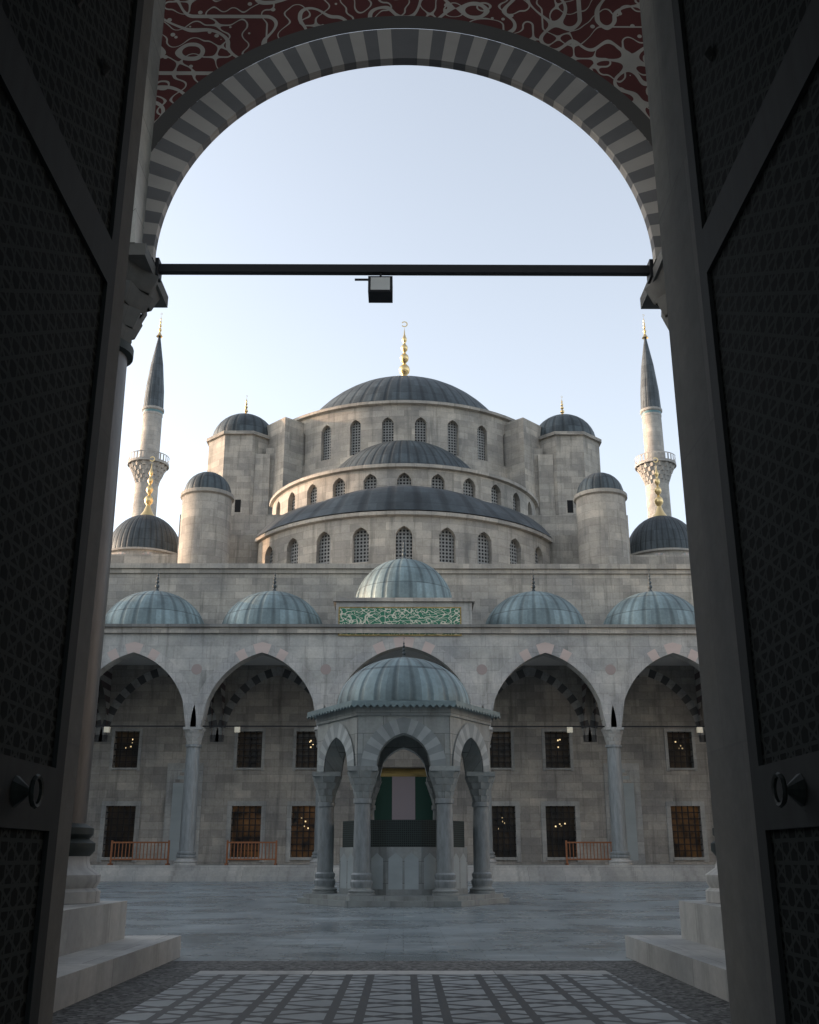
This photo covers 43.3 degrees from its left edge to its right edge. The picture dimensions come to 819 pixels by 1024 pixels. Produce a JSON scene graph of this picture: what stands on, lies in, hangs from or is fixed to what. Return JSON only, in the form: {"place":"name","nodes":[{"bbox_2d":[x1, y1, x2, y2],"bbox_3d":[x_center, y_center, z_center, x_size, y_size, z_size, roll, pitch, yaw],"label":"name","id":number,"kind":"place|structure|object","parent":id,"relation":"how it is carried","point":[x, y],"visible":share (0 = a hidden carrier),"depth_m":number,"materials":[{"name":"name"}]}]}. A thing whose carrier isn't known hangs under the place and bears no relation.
{"place":"outdoors","nodes":[
{"label":"outdoors","id":0,"kind":"place"},
{"bbox_2d":[113,28,685,537],"label":"sky","id":1,"kind":"structure","parent":0,"point":[394,164],"materials":[{"name":"blue"}]},
{"bbox_2d":[96,882,709,960],"bbox_3d":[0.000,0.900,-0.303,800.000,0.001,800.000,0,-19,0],"label":"courtyard ground","id":2,"kind":"structure","parent":0,"point":[276,921],"depth_m":16.29,"materials":[{"name":"stone"}]},
{"bbox_2d":[127,405,168,516],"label":"minaret","id":3,"kind":"object","parent":2,"relation":"on","point":[140,468],"visible":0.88,"depth_m":114.54,"materials":[{"name":"stone"}]},
{"bbox_2d":[128,450,169,464],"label":"balcony railing","id":4,"kind":"object","parent":3,"relation":"attached to","point":[136,457],"visible":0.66,"depth_m":113.83,"materials":[{"name":"beige stone"}]},
{"bbox_2d":[143,335,163,408],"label":"minaret spire","id":5,"kind":"structure","parent":3,"relation":"on","point":[154,392],"depth_m":118.03,"materials":[{"name":"grey metal"}]},
{"bbox_2d":[156,313,162,337],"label":"finial","id":6,"kind":"object","parent":3,"relation":"on","point":[160,329],"visible":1,"depth_m":120.88,"materials":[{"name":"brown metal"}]},
{"bbox_2d":[53,901,728,1012],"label":"steps","id":7,"kind":"structure","parent":2,"relation":"on","point":[100,951],"depth_m":8.90,"materials":[{"name":"stone"}]},
{"bbox_2d":[64,243,167,904],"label":"column","id":8,"kind":"structure","parent":7,"relation":"on","point":[145,292],"depth_m":10.72,"materials":[{"name":"stone"}]},
{"bbox_2d":[640,247,719,903],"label":"column","id":9,"kind":"structure","parent":7,"relation":"on","point":[653,295],"depth_m":11.81,"materials":[{"name":"stone"}]},
{"bbox_2d":[52,961,730,1023],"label":"gate paving","id":10,"kind":"structure","parent":2,"relation":"on","point":[402,992],"depth_m":7.52,"materials":[{"name":"stone"}]},
{"bbox_2d":[38,0,775,1023],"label":"gate door jambs","id":11,"kind":"object","parent":10,"relation":"on","point":[750,988],"visible":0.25,"depth_m":4.63,"materials":[{"name":"grey stone"}]},
{"bbox_2d":[130,16,660,263],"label":"arch","id":12,"kind":"structure","parent":11,"relation":"on","point":[204,122],"depth_m":12.53,"materials":[{"name":"grey stone"}]},
{"bbox_2d":[154,0,649,147],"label":"painted spandrel","id":13,"kind":"object","parent":12,"relation":"on","point":[201,39],"visible":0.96,"depth_m":12.79,"materials":[{"name":"red paint"}]},
{"bbox_2d":[86,563,715,864],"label":"mosque wall","id":14,"kind":"structure","parent":2,"relation":"on","point":[213,593],"depth_m":55.72,"materials":[{"name":"grey stone"}]},
{"bbox_2d":[97,728,708,861],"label":"window frames","id":15,"kind":"structure","parent":14,"relation":"in","point":[290,804],"depth_m":54.33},
{"bbox_2d":[104,732,701,856],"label":"windows","id":16,"kind":"structure","parent":15,"relation":"in","point":[403,794],"depth_m":55.11,"materials":[{"name":"black glass"}]},
{"bbox_2d":[103,732,702,856],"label":"window grilles","id":17,"kind":"object","parent":15,"relation":"in","point":[497,812],"visible":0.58,"depth_m":54.29,"materials":[{"name":"black metal"}]},
{"bbox_2d":[161,763,645,864],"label":"columns","id":18,"kind":"structure","parent":14,"relation":"in","point":[631,787],"depth_m":54.26,"materials":[{"name":"grey stone"}]},
{"bbox_2d":[91,864,715,881],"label":"portico steps","id":19,"kind":"structure","parent":2,"relation":"on","point":[499,872],"depth_m":46.23,"materials":[{"name":"stone"}]},
{"bbox_2d":[107,840,169,864],"bbox_3d":[-12.757,16.117,48.841,2.774,1.110,0.700,0,-19,0],"label":"wooden barrier","id":20,"kind":"object","parent":19,"relation":"on","point":[111,859],"visible":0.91,"depth_m":48.84,"materials":[{"name":"brown wood"}]},
{"bbox_2d":[173,727,205,864],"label":"portico column","id":21,"kind":"structure","parent":19,"relation":"on","point":[186,855],"depth_m":48.23,"materials":[{"name":"stone"}]},
{"bbox_2d":[100,624,699,727],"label":"arcade wall","id":22,"kind":"structure","parent":21,"relation":"on","point":[494,649],"depth_m":50.46,"materials":[{"name":"grey stone"}]},
{"bbox_2d":[105,591,203,623],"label":"dome","id":23,"kind":"structure","parent":22,"relation":"on","point":[152,607],"depth_m":52.46,"materials":[{"name":"grey metal"}]},
{"bbox_2d":[155,568,159,590],"bbox_3d":[-13.445,3.674,55.129,0.434,1.377,0.456,0,-19,0],"label":"finial","id":24,"kind":"object","parent":23,"relation":"on","point":[157,586],"visible":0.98,"depth_m":55.03,"materials":[{"name":"grey metal"}]},
{"bbox_2d":[222,591,321,623],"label":"dome","id":25,"kind":"structure","parent":22,"relation":"on","point":[272,607],"depth_m":52.49,"materials":[{"name":"grey metal"}]},
{"bbox_2d":[272,570,276,590],"bbox_3d":[-7.202,3.685,55.162,0.434,1.377,0.456,0,-19,0],"label":"finial","id":26,"kind":"object","parent":25,"relation":"on","point":[274,586],"visible":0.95,"depth_m":55.05,"materials":[{"name":"grey metal"}]},
{"bbox_2d":[94,636,705,741],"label":"arches","id":27,"kind":"structure","parent":22,"relation":"attached to","point":[194,712],"depth_m":50.25,"materials":[{"name":"grey stone"}]},
{"bbox_2d":[95,667,704,739],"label":"rods","id":28,"kind":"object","parent":22,"relation":"attached to","point":[106,678],"depth_m":55.45,"materials":[{"name":"black metal"}]},
{"bbox_2d":[333,598,474,635],"bbox_3d":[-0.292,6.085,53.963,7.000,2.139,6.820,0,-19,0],"label":"inscription panel","id":29,"kind":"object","parent":22,"relation":"on","point":[403,610],"depth_m":50.89,"materials":[{"name":"green tile"}]},
{"bbox_2d":[356,559,451,597],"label":"dome","id":30,"kind":"structure","parent":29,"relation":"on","point":[403,578],"depth_m":53.07,"materials":[{"name":"grey metal"}]},
{"bbox_2d":[402,538,405,558],"bbox_3d":[-0.295,1.997,55.770,0.434,1.377,0.456,0,-19,0],"label":"finial","id":31,"kind":"object","parent":30,"relation":"on","point":[403,553],"visible":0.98,"depth_m":55.66,"materials":[{"name":"grey metal"}]},
{"bbox_2d":[485,591,585,623],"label":"dome","id":32,"kind":"structure","parent":22,"relation":"on","point":[534,607],"depth_m":52.57,"materials":[{"name":"grey metal"}]},
{"bbox_2d":[531,569,534,590],"bbox_3d":[6.613,3.709,55.234,0.434,1.377,0.456,0,-19,0],"label":"finial","id":33,"kind":"object","parent":32,"relation":"on","point":[533,585],"visible":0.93,"depth_m":55.13,"materials":[{"name":"grey metal"}]},
{"bbox_2d":[603,591,694,623],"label":"dome","id":34,"kind":"structure","parent":22,"relation":"on","point":[653,607],"depth_m":52.60,"materials":[{"name":"grey metal"}]},
{"bbox_2d":[648,569,651,591],"bbox_3d":[12.855,3.720,55.267,0.434,1.377,0.456,0,-19,0],"label":"finial","id":35,"kind":"object","parent":34,"relation":"on","point":[649,583],"visible":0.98,"depth_m":55.17,"materials":[{"name":"grey metal"}]},
{"bbox_2d":[224,840,276,864],"bbox_3d":[-7.477,16.126,48.868,2.397,1.110,0.700,0,-19,0],"label":"wooden barrier","id":36,"kind":"object","parent":19,"relation":"on","point":[227,859],"visible":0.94,"depth_m":48.87,"materials":[{"name":"brown wood"}]},
{"bbox_2d":[309,727,333,864],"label":"portico column","id":37,"kind":"structure","parent":19,"relation":"on","point":[313,861],"depth_m":47.88,"materials":[{"name":"stone"}]},
{"bbox_2d":[488,727,497,864],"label":"portico column","id":38,"kind":"structure","parent":19,"relation":"on","point":[493,861],"depth_m":47.92,"materials":[{"name":"stone"}]},
{"bbox_2d":[565,840,611,864],"bbox_3d":[8.836,16.155,48.953,2.855,1.110,0.700,0,-19,0],"label":"wooden barrier","id":39,"kind":"object","parent":19,"relation":"on","point":[567,859],"visible":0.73,"depth_m":48.96,"materials":[{"name":"brown wood"}]},
{"bbox_2d":[601,727,632,864],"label":"portico column","id":40,"kind":"structure","parent":19,"relation":"on","point":[620,855],"depth_m":48.34,"materials":[{"name":"stone"}]},
{"bbox_2d":[297,700,509,906],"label":"fountain pavilion","id":41,"kind":"structure","parent":2,"relation":"on","point":[379,733],"depth_m":23.06,"materials":[{"name":"grey stone"}]},
{"bbox_2d":[312,772,341,893],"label":"fountain column","id":42,"kind":"structure","parent":41,"relation":"part of","point":[327,784],"depth_m":23.85,"materials":[{"name":"stone"}]},
{"bbox_2d":[347,766,378,895],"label":"fountain column","id":43,"kind":"structure","parent":41,"relation":"part of","point":[362,779],"depth_m":22.38,"materials":[{"name":"stone"}]},
{"bbox_2d":[370,777,381,819],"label":"fountain column","id":44,"kind":"structure","parent":41,"relation":"on","point":[376,788],"depth_m":25.58,"materials":[{"name":"stone"}]},
{"bbox_2d":[337,657,469,703],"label":"fountain dome","id":45,"kind":"structure","parent":41,"relation":"on","point":[403,678],"depth_m":23.85,"materials":[{"name":"grey metal"}]},
{"bbox_2d":[402,637,405,656],"bbox_3d":[-0.138,3.355,25.352,0.181,0.561,0.190,0,-19,0],"label":"finial","id":46,"kind":"object","parent":45,"relation":"on","point":[403,652],"visible":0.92,"depth_m":25.31,"materials":[{"name":"grey metal"}]},
{"bbox_2d":[425,777,436,819],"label":"fountain column","id":47,"kind":"structure","parent":41,"relation":"on","point":[429,785],"depth_m":25.59,"materials":[{"name":"stone"}]},
{"bbox_2d":[428,766,459,895],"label":"fountain column","id":48,"kind":"structure","parent":41,"relation":"part of","point":[444,779],"depth_m":22.39,"materials":[{"name":"stone"}]},
{"bbox_2d":[464,772,494,893],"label":"fountain column","id":49,"kind":"structure","parent":41,"relation":"part of","point":[479,784],"depth_m":23.87,"materials":[{"name":"stone"}]},
{"bbox_2d":[635,406,676,517],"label":"minaret","id":50,"kind":"object","parent":2,"relation":"on","point":[652,429],"visible":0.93,"depth_m":114.82,"materials":[{"name":"stone"}]},
{"bbox_2d":[642,314,647,338],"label":"finial","id":51,"kind":"object","parent":50,"relation":"attached to","point":[644,332],"visible":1,"depth_m":121.16,"materials":[{"name":"gold metal"}]},
{"bbox_2d":[640,337,660,408],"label":"minaret spire","id":52,"kind":"structure","parent":50,"relation":"on","point":[649,393],"depth_m":118.32,"materials":[{"name":"grey metal"}]},
{"bbox_2d":[634,451,675,465],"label":"balcony railing","id":53,"kind":"object","parent":50,"relation":"attached to","point":[649,458],"visible":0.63,"depth_m":114.16,"materials":[{"name":"beige stone"}]},
{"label":"courtyard wings","id":54,"kind":"object","parent":2,"relation":"on","visible":0},
{"bbox_2d":[111,514,284,562],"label":"wall","id":55,"kind":"structure","parent":54,"relation":"on","point":[245,530],"depth_m":67.25,"materials":[{"name":"stone"}]},
{"bbox_2d":[111,547,176,553],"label":"dome base","id":56,"kind":"object","parent":55,"relation":"on","point":[133,550],"visible":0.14,"depth_m":78.06,"materials":[{"name":"stone"}]},
{"bbox_2d":[117,552,152,553],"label":"corner dome window arches","id":57,"kind":"structure","parent":56,"relation":"attached to","point":[142,553],"depth_m":78.07,"materials":[{"name":"grey stone"}]},
{"bbox_2d":[112,514,177,552],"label":"dome","id":58,"kind":"structure","parent":56,"relation":"on","point":[150,531],"depth_m":79.21,"materials":[{"name":"grey metal"}]},
{"bbox_2d":[140,456,154,515],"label":"finial","id":59,"kind":"object","parent":58,"relation":"on","point":[148,500],"visible":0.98,"depth_m":82.34,"materials":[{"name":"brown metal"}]},
{"bbox_2d":[206,431,269,514],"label":"tower","id":60,"kind":"structure","parent":55,"relation":"on","point":[231,458],"depth_m":78.87,"materials":[{"name":"stone"}]},
{"bbox_2d":[213,413,268,434],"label":"turret dome","id":61,"kind":"structure","parent":60,"relation":"on","point":[243,422],"depth_m":80.24,"materials":[{"name":"grey metal"}]},
{"bbox_2d":[244,395,247,412],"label":"finial","id":62,"kind":"object","parent":61,"relation":"on","point":[246,407],"visible":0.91,"depth_m":82.86,"materials":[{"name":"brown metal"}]},
{"bbox_2d":[272,440,535,508],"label":"half dome","id":63,"kind":"structure","parent":55,"relation":"on","point":[403,451],"depth_m":73.03,"materials":[{"name":"grey metal"}]},
{"bbox_2d":[177,487,234,562],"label":"round tower","id":64,"kind":"structure","parent":54,"relation":"on","point":[205,528],"depth_m":63.76,"materials":[{"name":"stone"}]},
{"bbox_2d":[184,472,230,492],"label":"dome","id":65,"kind":"structure","parent":64,"relation":"on","point":[209,479],"depth_m":64.78,"materials":[{"name":"grey metal"}]},
{"bbox_2d":[255,511,552,563],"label":"exedra wall","id":66,"kind":"structure","parent":54,"relation":"on","point":[377,537],"depth_m":62.02,"materials":[{"name":"stone"}]},
{"bbox_2d":[256,485,551,537],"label":"exedra lead roof","id":67,"kind":"structure","parent":66,"relation":"on","point":[403,497],"depth_m":63.34,"materials":[{"name":"grey metal"}]},
{"bbox_2d":[269,463,538,524],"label":"semi-dome drum","id":68,"kind":"object","parent":67,"relation":"on","point":[477,484],"visible":0.62,"depth_m":68.41,"materials":[{"name":"grey stone"}]},
{"bbox_2d":[252,417,555,546],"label":"buttresses","id":69,"kind":"structure","parent":54,"relation":"on","point":[280,463],"depth_m":78.84,"materials":[{"name":"stone"}]},
{"bbox_2d":[293,400,514,477],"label":"dome drum","id":70,"kind":"object","parent":69,"relation":"on","point":[471,437],"visible":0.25,"depth_m":78.06,"materials":[{"name":"stone"}]},
{"bbox_2d":[320,376,487,432],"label":"dome","id":71,"kind":"structure","parent":70,"relation":"on","point":[404,388],"depth_m":83.28,"materials":[{"name":"grey metal"}]},
{"bbox_2d":[399,321,409,375],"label":"finial","id":72,"kind":"object","parent":71,"relation":"on","point":[404,369],"visible":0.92,"depth_m":92.11,"materials":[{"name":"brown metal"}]},
{"bbox_2d":[573,488,629,563],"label":"round tower","id":73,"kind":"structure","parent":54,"relation":"on","point":[602,531],"depth_m":63.89,"materials":[{"name":"stone"}]},
{"bbox_2d":[577,472,622,492],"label":"dome","id":74,"kind":"structure","parent":73,"relation":"on","point":[599,480],"depth_m":64.90,"materials":[{"name":"grey metal"}]},
{"bbox_2d":[523,515,689,563],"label":"wall","id":75,"kind":"structure","parent":54,"relation":"on","point":[561,530],"depth_m":67.39,"materials":[{"name":"stone"}]},
{"bbox_2d":[538,431,601,514],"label":"tower","id":76,"kind":"structure","parent":75,"relation":"on","point":[576,458],"depth_m":79.02,"materials":[{"name":"stone"}]},
{"bbox_2d":[539,414,594,435],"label":"turret dome","id":77,"kind":"structure","parent":76,"relation":"on","point":[564,422],"depth_m":80.39,"materials":[{"name":"grey metal"}]},
{"bbox_2d":[560,397,563,413],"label":"finial","id":78,"kind":"object","parent":77,"relation":"on","point":[562,410],"visible":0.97,"depth_m":82.99,"materials":[{"name":"gold metal"}]},
{"bbox_2d":[631,548,688,554],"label":"dome base","id":79,"kind":"object","parent":75,"relation":"on","point":[673,551],"visible":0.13,"depth_m":78.25,"materials":[{"name":"stone"}]},
{"bbox_2d":[629,515,687,553],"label":"dome","id":80,"kind":"structure","parent":79,"relation":"on","point":[660,531],"depth_m":79.43,"materials":[{"name":"grey metal"}]},
{"bbox_2d":[653,457,666,516],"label":"finial","id":81,"kind":"object","parent":80,"relation":"on","point":[658,500],"visible":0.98,"depth_m":82.54,"materials":[{"name":"gold metal"}]},
{"bbox_2d":[654,552,688,554],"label":"corner dome window arches","id":82,"kind":"structure","parent":79,"relation":"attached to","point":[660,553],"depth_m":78.28,"materials":[{"name":"grey stone"}]},
{"bbox_3d":[-0.005,-1.949,1.578,18.000,6.600,7.750,0,-19,0],"label":"gate","id":83,"kind":"object","parent":2,"relation":"on","visible":0},
{"bbox_2d":[0,0,143,1023],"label":"door leaf","id":84,"kind":"object","parent":83,"relation":"attached to","point":[68,70],"visible":1,"depth_m":3.88,"materials":[{"name":"black wood"}]},
{"bbox_2d":[671,0,818,1023],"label":"door leaf","id":85,"kind":"object","parent":83,"relation":"attached to","point":[749,77],"visible":1,"depth_m":3.78,"materials":[{"name":"black wood"}]},
{"bbox_3d":[-0.043,-2.213,8.952,74.000,11.800,6.040,0,-19,0],"label":"portico roof","id":86,"kind":"object","parent":2,"relation":"on","visible":0},
{"bbox_2d":[130,0,165,257],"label":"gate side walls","id":87,"kind":"structure","parent":86,"relation":"on","point":[141,189],"depth_m":12.00,"materials":[{"name":"grey stone"}]},
{"bbox_2d":[339,820,467,894],"bbox_3d":[-0.138,7.960,23.804,2.906,1.560,2.906,0,-19,0],"label":"fountain basin","id":88,"kind":"object","parent":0,"point":[403,858],"visible":0.69,"depth_m":22.60,"materials":[{"name":"grey stone"}]},
{"bbox_2d":[152,258,655,302],"bbox_3d":[-0.058,-2.694,11.970,5.920,0.460,0.265,0,-19,0],"label":"rod","id":89,"kind":"object","parent":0,"point":[379,279],"visible":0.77,"depth_m":11.97,"materials":[{"name":"black metal"}]}
]}

